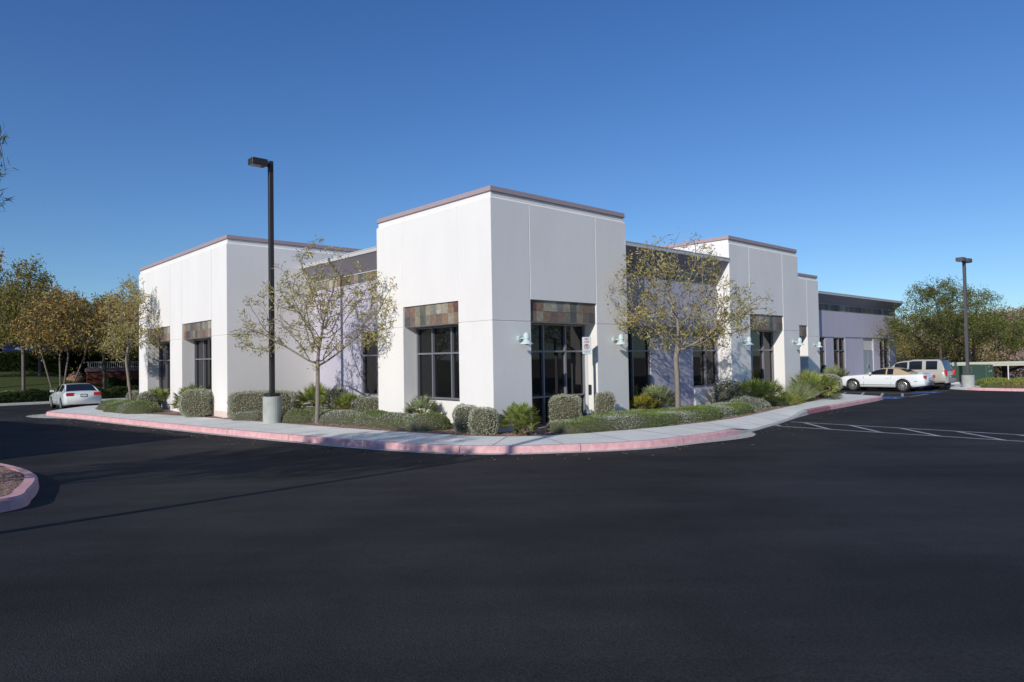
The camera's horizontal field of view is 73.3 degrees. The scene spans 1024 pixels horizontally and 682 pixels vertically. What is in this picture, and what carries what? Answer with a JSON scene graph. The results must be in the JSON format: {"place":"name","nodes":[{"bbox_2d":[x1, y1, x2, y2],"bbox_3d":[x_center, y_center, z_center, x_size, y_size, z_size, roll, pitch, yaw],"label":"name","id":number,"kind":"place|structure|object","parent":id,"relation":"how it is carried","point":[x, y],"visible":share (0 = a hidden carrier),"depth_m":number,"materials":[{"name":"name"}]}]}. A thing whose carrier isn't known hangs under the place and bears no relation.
{"place":"outdoors","nodes":[
{"label":"outdoors","id":0,"kind":"place"},
{"bbox_2d":[0,466,24,496],"bbox_3d":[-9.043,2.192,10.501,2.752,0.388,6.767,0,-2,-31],"label":"island gravel","id":1,"kind":"structure","parent":0,"point":[16,474],"depth_m":10.97,"materials":[{"name":"beige gravel"}]},
{"bbox_2d":[0,126,16,212],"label":"island tree","id":2,"kind":"object","parent":1,"relation":"on","point":[1,154],"visible":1,"depth_m":9.65,"materials":[{"name":"green plant"}]},
{"bbox_2d":[0,371,110,402],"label":"lawn","id":3,"kind":"structure","parent":0,"point":[10,380],"depth_m":54.98,"materials":[{"name":"green plant"}]},
{"bbox_2d":[0,248,34,338],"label":"lawn tree","id":4,"kind":"object","parent":3,"relation":"on","point":[1,269],"visible":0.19,"depth_m":50.80,"materials":[{"name":"green plant"}]},
{"bbox_2d":[3,344,49,351],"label":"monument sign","id":5,"kind":"object","parent":3,"relation":"on","point":[8,347],"visible":0.26,"depth_m":63.25,"materials":[{"name":"blue"}]},
{"bbox_2d":[0,253,65,391],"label":"lawn tree","id":6,"kind":"object","parent":3,"relation":"on","point":[21,285],"visible":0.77,"depth_m":48.58,"materials":[{"name":"green plant"}]},
{"bbox_2d":[0,350,69,376],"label":"hedge row","id":7,"kind":"object","parent":3,"relation":"on","point":[10,361],"visible":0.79,"depth_m":61.41,"materials":[{"name":"green plant"}]},
{"bbox_2d":[3,281,81,375],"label":"lawn tree","id":8,"kind":"object","parent":3,"relation":"on","point":[58,292],"visible":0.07,"depth_m":59.05,"materials":[{"name":"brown plant"}]},
{"bbox_2d":[0,281,92,348],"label":"lawn tree","id":9,"kind":"object","parent":3,"relation":"on","point":[56,304],"visible":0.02,"depth_m":67.89,"materials":[{"name":"green plant"}]},
{"bbox_2d":[8,286,110,389],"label":"lawn tree","id":10,"kind":"object","parent":3,"relation":"on","point":[57,310],"visible":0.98,"depth_m":46.99,"materials":[{"name":"green plant"}]},
{"bbox_2d":[0,385,138,402],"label":"hedge row","id":11,"kind":"object","parent":3,"relation":"on","point":[33,395],"visible":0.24,"depth_m":45.23,"materials":[{"name":"green plant"}]},
{"bbox_2d":[0,339,138,381],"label":"hedge row","id":12,"kind":"object","parent":3,"relation":"on","point":[78,358],"visible":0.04,"depth_m":75.19,"materials":[{"name":"green plant"}]},
{"bbox_2d":[66,372,85,382],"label":"boulder","id":13,"kind":"object","parent":3,"relation":"on","point":[79,379],"visible":0.65,"depth_m":56.66,"materials":[{"name":"brown stone"}]},
{"bbox_2d":[59,292,138,388],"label":"lawn tree","id":14,"kind":"object","parent":3,"relation":"on","point":[103,361],"visible":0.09,"depth_m":55.33,"materials":[{"name":"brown plant"}]},
{"bbox_2d":[85,286,138,385],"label":"lawn tree","id":15,"kind":"object","parent":3,"relation":"on","point":[98,308],"visible":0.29,"depth_m":48.82,"materials":[{"name":"green plant"}]},
{"bbox_2d":[85,361,138,385],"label":"brick wall","id":16,"kind":"structure","parent":3,"relation":"on","point":[94,374],"depth_m":60.00,"materials":[{"name":"red brick"}]},
{"bbox_2d":[97,319,138,365],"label":"lawn tree","id":17,"kind":"object","parent":3,"relation":"on","point":[135,359],"visible":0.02,"depth_m":68.00,"materials":[{"name":"green plant"}]},
{"bbox_2d":[106,376,138,387],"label":"hedge row","id":18,"kind":"object","parent":3,"relation":"on","point":[111,382],"visible":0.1,"depth_m":57.73,"materials":[{"name":"green plant"}]},
{"bbox_2d":[95,393,829,435],"bbox_3d":[-3.947,3.129,37.468,36.178,0.132,27.338,-2,-2,37],"label":"planting bed","id":19,"kind":"object","parent":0,"point":[540,429],"visible":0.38,"depth_m":20.82,"materials":[{"name":"brown soil"}]},
{"bbox_2d":[97,398,136,409],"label":"ground cover","id":20,"kind":"object","parent":19,"relation":"on","point":[102,405],"visible":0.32,"depth_m":33.11,"materials":[{"name":"green plant"}]},
{"bbox_2d":[94,272,166,399],"bbox_3d":[-17.606,0.069,32.096,3.400,6.605,2.770,-1,-2,0],"label":"olive tree","id":21,"kind":"object","parent":19,"relation":"on","point":[135,293],"visible":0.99,"depth_m":32.01,"materials":[{"name":"green plant"}]},
{"bbox_2d":[103,400,163,413],"bbox_3d":[-16.800,2.888,30.429,3.887,0.616,1.536,-2,-2,36],"label":"ground cover","id":22,"kind":"object","parent":19,"relation":"on","point":[135,407],"visible":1,"depth_m":29.54,"materials":[{"name":"green plant"}]},
{"bbox_2d":[136,391,155,402],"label":"silver shrub","id":23,"kind":"object","parent":19,"relation":"on","point":[147,396],"visible":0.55,"depth_m":31.29,"materials":[{"name":"green plant"}]},
{"bbox_2d":[147,386,169,405],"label":"fan palm","id":24,"kind":"object","parent":19,"relation":"on","point":[162,394],"visible":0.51,"depth_m":32.23,"materials":[{"name":"green plant"}]},
{"bbox_2d":[162,396,169,408],"bbox_3d":[-16.056,3.002,32.324,0.884,1.055,0.679,-2,-2,44],"label":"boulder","id":25,"kind":"object","parent":19,"relation":"on","point":[166,403],"visible":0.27,"depth_m":32.06,"materials":[{"name":"beige stone"}]},
{"bbox_2d":[168,382,202,408],"bbox_3d":[-13.677,2.428,29.520,1.953,1.415,2.014,0,-2,-25],"label":"fan palm","id":26,"kind":"object","parent":19,"relation":"on","point":[174,401],"visible":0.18,"depth_m":29.12,"materials":[{"name":"green plant"}]},
{"bbox_2d":[177,387,212,416],"bbox_3d":[-12.403,2.456,27.152,1.400,1.262,1.266,-1,-2,0],"label":"silver shrub","id":27,"kind":"object","parent":19,"relation":"on","point":[196,403],"visible":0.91,"depth_m":26.75,"materials":[{"name":"green plant"}]},
{"bbox_2d":[231,410,262,420],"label":"ground cover","id":28,"kind":"object","parent":19,"relation":"on","point":[255,415],"visible":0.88,"depth_m":24.71,"materials":[{"name":"green plant"}]},
{"bbox_2d":[227,389,298,417],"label":"hedge block","id":29,"kind":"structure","parent":19,"relation":"on","point":[250,400],"depth_m":25.38,"materials":[{"name":"green plant"}]},
{"bbox_2d":[248,157,281,422],"bbox_3d":[-8.476,-1.583,23.697,1.025,9.350,0.616,0,-2,-43],"label":"street lamp","id":30,"kind":"object","parent":19,"relation":"on","point":[272,406],"visible":0.95,"depth_m":23.74,"materials":[{"name":"metal"}]},
{"bbox_2d":[282,408,314,423],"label":"ground cover","id":31,"kind":"object","parent":19,"relation":"on","point":[298,415],"visible":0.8,"depth_m":23.45,"materials":[{"name":"green plant"}]},
{"bbox_2d":[228,235,397,423],"bbox_3d":[-6.567,-0.298,23.069,4.909,6.408,4.535,0,-2,-42],"label":"olive tree","id":32,"kind":"object","parent":19,"relation":"on","point":[318,364],"visible":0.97,"depth_m":23.01,"materials":[{"name":"green plant"}]},
{"bbox_2d":[295,381,330,407],"bbox_3d":[-7.752,2.251,27.044,2.186,1.439,2.052,-1,-2,0],"label":"fan palm","id":33,"kind":"object","parent":19,"relation":"on","point":[310,394],"visible":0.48,"depth_m":26.77,"materials":[{"name":"green plant"}]},
{"bbox_2d":[311,409,360,425],"bbox_3d":[-5.606,2.552,23.132,3.608,0.535,1.483,-2,-2,39],"label":"ground cover","id":34,"kind":"object","parent":19,"relation":"on","point":[338,417],"visible":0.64,"depth_m":22.78,"materials":[{"name":"green plant"}]},
{"bbox_2d":[325,384,348,409],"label":"dark shrub","id":35,"kind":"object","parent":19,"relation":"on","point":[335,391],"visible":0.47,"depth_m":26.05,"materials":[{"name":"green plant"}]},
{"bbox_2d":[327,391,364,409],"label":"bush","id":36,"kind":"object","parent":19,"relation":"on","point":[347,398],"visible":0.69,"depth_m":24.89,"materials":[{"name":"green plant"}]},
{"bbox_2d":[352,396,378,411],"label":"silver shrub","id":37,"kind":"object","parent":19,"relation":"on","point":[367,403],"visible":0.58,"depth_m":24.44,"materials":[{"name":"green plant"}]},
{"bbox_2d":[354,409,452,431],"bbox_3d":[-3.430,2.441,21.395,3.799,0.608,1.552,-2,-2,39],"label":"ground cover","id":38,"kind":"object","parent":19,"relation":"on","point":[422,422],"visible":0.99,"depth_m":20.66,"materials":[{"name":"green plant"}]},
{"bbox_2d":[404,393,439,413],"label":"bush","id":39,"kind":"object","parent":19,"relation":"on","point":[422,404],"visible":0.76,"depth_m":21.51,"materials":[{"name":"green plant"}]},
{"bbox_2d":[452,403,475,432],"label":"silver shrub","id":40,"kind":"object","parent":19,"relation":"on","point":[461,412],"visible":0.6,"depth_m":19.26,"materials":[{"name":"green plant"}]},
{"bbox_2d":[99,394,829,435],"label":"gravel stones","id":41,"kind":"object","parent":19,"relation":"on","point":[503,434],"visible":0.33,"depth_m":21.16,"materials":[{"name":"brown gravel"}]},
{"bbox_2d":[467,407,499,435],"bbox_3d":[-0.781,2.206,18.811,0.898,0.869,0.776,-1,-2,0],"label":"silver shrub","id":42,"kind":"object","parent":19,"relation":"on","point":[482,421],"visible":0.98,"depth_m":18.57,"materials":[{"name":"green plant"}]},
{"bbox_2d":[497,401,542,434],"bbox_3d":[0.194,2.132,18.835,1.334,1.015,1.368,-1,-2,0],"label":"fan palm","id":43,"kind":"object","parent":19,"relation":"on","point":[514,410],"visible":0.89,"depth_m":18.61,"materials":[{"name":"green plant"}]},
{"bbox_2d":[510,416,538,435],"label":"fan palm","id":44,"kind":"object","parent":19,"relation":"on","point":[523,430],"visible":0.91,"depth_m":18.43,"materials":[{"name":"green plant"}]},
{"bbox_2d":[546,394,582,420],"bbox_3d":[1.641,2.149,21.392,1.165,1.062,0.848,-1,-2,0],"label":"silver shrub","id":45,"kind":"object","parent":19,"relation":"on","point":[566,407],"visible":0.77,"depth_m":21.11,"materials":[{"name":"green plant"}]},
{"bbox_2d":[582,337,590,415],"bbox_3d":[2.376,1.316,21.847,0.300,2.895,0.102,-1,-2,-14],"label":"fire lane sign","id":46,"kind":"object","parent":19,"relation":"on","point":[586,346],"visible":1,"depth_m":21.83,"materials":[{"name":"white metal"}]},
{"bbox_2d":[593,391,615,414],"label":"silver shrub","id":47,"kind":"object","parent":19,"relation":"on","point":[604,402],"visible":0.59,"depth_m":21.73,"materials":[{"name":"green plant"}]},
{"bbox_2d":[588,406,671,415],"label":"ground cover","id":48,"kind":"object","parent":19,"relation":"on","point":[656,409],"visible":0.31,"depth_m":22.55,"materials":[{"name":"green plant"}]},
{"bbox_2d":[629,392,660,409],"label":"bush","id":49,"kind":"object","parent":19,"relation":"on","point":[645,400],"visible":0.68,"depth_m":23.63,"materials":[{"name":"plant"}]},
{"bbox_2d":[544,402,753,433],"bbox_3d":[4.971,2.353,21.941,9.825,0.535,2.036,0,-2,-41],"label":"ground cover","id":50,"kind":"object","parent":19,"relation":"on","point":[628,420],"visible":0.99,"depth_m":20.10,"materials":[{"name":"green plant"}]},
{"bbox_2d":[636,383,674,408],"bbox_3d":[5.106,2.086,24.483,1.812,1.265,1.916,-2,-2,36],"label":"bush","id":51,"kind":"object","parent":19,"relation":"on","point":[657,391],"visible":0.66,"depth_m":24.30,"materials":[{"name":"green plant"}]},
{"bbox_2d":[605,227,775,407],"bbox_3d":[5.875,-0.501,22.512,5.708,6.406,3.990,-1,-2,0],"label":"olive tree","id":52,"kind":"object","parent":19,"relation":"on","point":[640,314],"visible":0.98,"depth_m":22.55,"materials":[{"name":"green plant"}]},
{"bbox_2d":[711,380,742,402],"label":"dark shrub","id":53,"kind":"object","parent":19,"relation":"on","point":[725,391],"visible":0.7,"depth_m":27.09,"materials":[{"name":"green plant"}]},
{"bbox_2d":[729,395,771,410],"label":"ground cover","id":54,"kind":"object","parent":19,"relation":"on","point":[758,404],"visible":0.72,"depth_m":25.45,"materials":[{"name":"green"}]},
{"bbox_2d":[737,376,778,401],"bbox_3d":[9.393,2.023,27.247,2.285,1.435,2.021,-1,-2,0],"label":"fan palm","id":55,"kind":"object","parent":19,"relation":"on","point":[755,385],"visible":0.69,"depth_m":26.86,"materials":[{"name":"green plant"}]},
{"bbox_2d":[752,378,787,397],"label":"fan palm","id":56,"kind":"object","parent":19,"relation":"on","point":[773,385],"visible":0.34,"depth_m":28.27,"materials":[{"name":"green plant"}]},
{"bbox_2d":[771,385,802,404],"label":"spiky grass","id":57,"kind":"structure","parent":19,"relation":"on","point":[789,398],"depth_m":27.65,"materials":[{"name":"green plant"}]},
{"bbox_2d":[766,393,813,406],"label":"ground cover","id":58,"kind":"object","parent":19,"relation":"on","point":[779,402],"visible":0.56,"depth_m":27.72,"materials":[{"name":"green plant"}]},
{"bbox_2d":[781,373,821,399],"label":"spiky grass","id":59,"kind":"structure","parent":19,"relation":"on","point":[802,391],"depth_m":29.76,"materials":[{"name":"green plant"}]},
{"bbox_2d":[789,368,843,399],"bbox_3d":[13.642,1.954,31.151,2.649,1.639,2.355,-2,-2,24],"label":"fan palm","id":60,"kind":"object","parent":19,"relation":"on","point":[826,382],"visible":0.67,"depth_m":30.87,"materials":[{"name":"green plant"}]},
{"bbox_2d":[50,394,876,444],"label":"pavement","id":61,"kind":"structure","parent":0,"point":[759,419],"depth_m":20.08,"materials":[{"name":"concrete"}]},
{"bbox_2d":[0,388,1023,681],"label":"asphalt","id":62,"kind":"structure","parent":0,"point":[796,550],"depth_m":5.57,"materials":[{"name":"black asphalt"}]},
{"bbox_2d":[0,463,38,512],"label":"island kerb","id":63,"kind":"structure","parent":62,"relation":"on","point":[23,493],"depth_m":9.31,"materials":[{"name":"red paint"}]},
{"bbox_2d":[0,398,125,405],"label":"kerb","id":64,"kind":"structure","parent":62,"relation":"on","point":[22,403],"depth_m":43.91,"materials":[{"name":"concrete"}]},
{"bbox_2d":[49,383,101,408],"bbox_3d":[-24.848,3.107,39.123,2.170,1.436,4.751,0,-2,-43],"label":"parked car","id":65,"kind":"object","parent":62,"relation":"on","point":[63,396],"visible":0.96,"depth_m":37.70,"materials":[{"name":"white paint"}]},
{"bbox_2d":[26,414,808,454],"bbox_3d":[-9.558,3.189,28.330,39.089,0.115,13.917,-2,-2,28],"label":"gutter","id":66,"kind":"object","parent":62,"relation":"on","point":[744,435],"visible":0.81,"depth_m":18.34,"materials":[{"name":"concrete"}]},
{"bbox_2d":[46,396,882,452],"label":"kerb","id":67,"kind":"structure","parent":62,"relation":"on","point":[512,448],"depth_m":18.04,"materials":[{"name":"red paint"}]},
{"bbox_2d":[139,185,902,432],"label":"office building","id":68,"kind":"structure","parent":62,"relation":"on","point":[485,277],"depth_m":24.97,"materials":[{"name":"white paint"}]},
{"bbox_2d":[159,342,169,404],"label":"window","id":69,"kind":"structure","parent":68,"relation":"in","point":[164,354],"depth_m":33.64,"materials":[{"name":"black glass"}]},
{"bbox_2d":[194,338,211,411],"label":"window","id":70,"kind":"structure","parent":68,"relation":"in","point":[202,347],"depth_m":29.44,"materials":[{"name":"black glass"}]},
{"bbox_2d":[362,331,377,394],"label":"window","id":71,"kind":"structure","parent":68,"relation":"in","point":[369,358],"depth_m":25.48,"materials":[{"name":"black glass"}]},
{"bbox_2d":[416,325,459,399],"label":"window","id":72,"kind":"structure","parent":68,"relation":"in","point":[438,346],"depth_m":22.15,"materials":[{"name":"black glass"}]},
{"bbox_2d":[517,332,532,344],"bbox_3d":[0.378,-0.071,19.825,0.390,0.395,0.504,0,-2,-43],"label":"wall lamp","id":73,"kind":"object","parent":68,"relation":"attached to","point":[526,341],"visible":1,"depth_m":19.71,"materials":[{"name":"white metal"}]},
{"bbox_2d":[531,323,585,425],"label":"window","id":74,"kind":"structure","parent":68,"relation":"in","point":[557,358],"depth_m":21.86,"materials":[{"name":"black glass"}]},
{"bbox_2d":[612,334,625,345],"bbox_3d":[3.562,-0.046,22.759,0.390,0.395,0.504,0,-2,-43],"label":"wall lamp","id":75,"kind":"object","parent":68,"relation":"attached to","point":[621,342],"visible":1,"depth_m":22.66,"materials":[{"name":"white metal"}]},
{"bbox_2d":[628,326,650,408],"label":"window","id":76,"kind":"structure","parent":68,"relation":"in","point":[638,353],"depth_m":24.98,"materials":[{"name":"black glass"}]},
{"bbox_2d":[692,329,717,386],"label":"window","id":77,"kind":"structure","parent":68,"relation":"in","point":[705,373],"depth_m":27.92,"materials":[{"name":"black glass"}]},
{"bbox_2d":[750,330,774,397],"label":"window","id":78,"kind":"structure","parent":68,"relation":"in","point":[763,349],"depth_m":30.90,"materials":[{"name":"black glass"}]},
{"bbox_2d":[819,337,824,373],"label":"window","id":79,"kind":"structure","parent":68,"relation":"in","point":[822,349],"depth_m":45.08,"materials":[{"name":"black glass"}]},
{"bbox_2d":[833,338,844,370],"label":"window","id":80,"kind":"structure","parent":68,"relation":"in","point":[839,346],"depth_m":46.93,"materials":[{"name":"black glass"}]},
{"bbox_2d":[863,351,868,373],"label":"door","id":81,"kind":"structure","parent":68,"relation":"in","point":[866,366],"depth_m":49.86,"materials":[{"name":"silver metal"}]},
{"bbox_2d":[868,351,872,372],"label":"door","id":82,"kind":"structure","parent":68,"relation":"in","point":[870,353],"depth_m":50.44,"materials":[{"name":"silver metal"}]},
{"bbox_2d":[880,339,888,368],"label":"window","id":83,"kind":"structure","parent":68,"relation":"in","point":[884,355],"depth_m":52.54,"materials":[{"name":"black glass"}]},
{"bbox_2d":[820,373,842,391],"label":"silver shrub","id":84,"kind":"object","parent":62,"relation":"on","point":[838,379],"visible":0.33,"depth_m":38.19,"materials":[{"name":"green plant"}]},
{"bbox_2d":[840,367,934,391],"bbox_3d":[22.061,2.245,40.730,2.220,1.381,4.820,0,-2,-43],"label":"parked car","id":85,"kind":"object","parent":62,"relation":"on","point":[902,379],"visible":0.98,"depth_m":39.77,"materials":[{"name":"white paint"}]},
{"bbox_2d":[771,422,1023,441],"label":"crossing lines","id":86,"kind":"object","parent":62,"relation":"on","point":[906,429],"visible":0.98,"depth_m":19.46,"materials":[{"name":"paint"}]},
{"bbox_2d":[867,357,955,389],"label":"parked car","id":87,"kind":"object","parent":62,"relation":"on","point":[943,371],"visible":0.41,"depth_m":41.05,"materials":[{"name":"beige paint"}]},
{"bbox_2d":[940,386,1023,390],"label":"island kerb","id":88,"kind":"structure","parent":62,"relation":"on","point":[983,389],"depth_m":39.11,"materials":[{"name":"red paint"}]},
{"bbox_2d":[949,361,1023,377],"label":"carport","id":89,"kind":"object","parent":62,"relation":"on","point":[1018,364],"visible":0.36,"depth_m":48.82,"materials":[{"name":"white metal"}]},
{"bbox_2d":[0,0,1023,341],"label":"sky","id":90,"kind":"structure","parent":0,"point":[878,142],"materials":[{"name":"blue"}]},
{"bbox_2d":[896,330,1023,377],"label":"hillside","id":91,"kind":"structure","parent":0,"point":[979,356],"depth_m":78.07,"materials":[{"name":"soil"}]},
{"bbox_2d":[896,325,942,360],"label":"autumn shrub","id":92,"kind":"object","parent":91,"relation":"on","point":[908,346],"visible":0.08,"depth_m":62.85,"materials":[{"name":"green plant"}]},
{"bbox_2d":[896,334,953,361],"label":"autumn shrub","id":93,"kind":"object","parent":91,"relation":"on","point":[912,354],"visible":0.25,"depth_m":56.62,"materials":[{"name":"brown plant"}]},
{"bbox_2d":[869,306,1023,387],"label":"dry brush","id":94,"kind":"object","parent":91,"relation":"on","point":[1017,358],"visible":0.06,"depth_m":73.56,"materials":[{"name":"plant"}]},
{"bbox_2d":[917,337,1000,372],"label":"autumn shrub","id":95,"kind":"object","parent":91,"relation":"on","point":[959,355],"visible":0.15,"depth_m":57.94,"materials":[{"name":"brown plant"}]},
{"bbox_2d":[945,332,1020,375],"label":"autumn shrub","id":96,"kind":"object","parent":91,"relation":"on","point":[990,356],"visible":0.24,"depth_m":60.90,"materials":[{"name":"brown plant"}]},
{"bbox_2d":[950,384,981,387],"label":"island soil","id":97,"kind":"structure","parent":0,"point":[956,385],"depth_m":42.58,"materials":[{"name":"grey"}]},
{"bbox_2d":[871,274,1012,358],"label":"mesquite tree","id":98,"kind":"object","parent":97,"relation":"on","point":[942,319],"visible":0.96,"depth_m":48.92,"materials":[{"name":"green plant"}]},
{"bbox_2d":[955,257,974,386],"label":"street lamp","id":99,"kind":"object","parent":97,"relation":"on","point":[967,378],"visible":0.96,"depth_m":40.45,"materials":[{"name":"metal"}]},
{"bbox_2d":[951,365,993,383],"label":"transformer cabinet","id":100,"kind":"object","parent":97,"relation":"on","point":[981,371],"visible":0.47,"depth_m":44.70,"materials":[{"name":"green metal"}]},
{"bbox_2d":[975,377,1023,387],"bbox_3d":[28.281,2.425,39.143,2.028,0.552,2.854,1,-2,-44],"label":"ground cover","id":101,"kind":"object","parent":97,"relation":"on","point":[1012,383],"visible":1,"depth_m":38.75,"materials":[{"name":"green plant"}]},
{"label":"wing bed","id":102,"kind":"structure","parent":0,"visible":0},
{"bbox_2d":[820,364,849,376],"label":"bush","id":103,"kind":"object","parent":102,"relation":"on","point":[835,369],"visible":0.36,"depth_m":43.84,"materials":[{"name":"green plant"}]},
{"bbox_3d":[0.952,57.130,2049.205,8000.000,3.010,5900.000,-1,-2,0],"label":"ground","id":104,"kind":"structure","parent":0,"visible":0},
{"bbox_2d":[912,284,1023,361],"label":"mesquite tree","id":105,"kind":"object","parent":104,"relation":"on","point":[1015,334],"visible":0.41,"depth_m":51.98,"materials":[{"name":"green plant"}]},
{"bbox_2d":[987,306,1023,356],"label":"mesquite tree","id":106,"kind":"object","parent":104,"relation":"on","point":[1022,312],"visible":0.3,"depth_m":56.48,"materials":[{"name":"green plant"}]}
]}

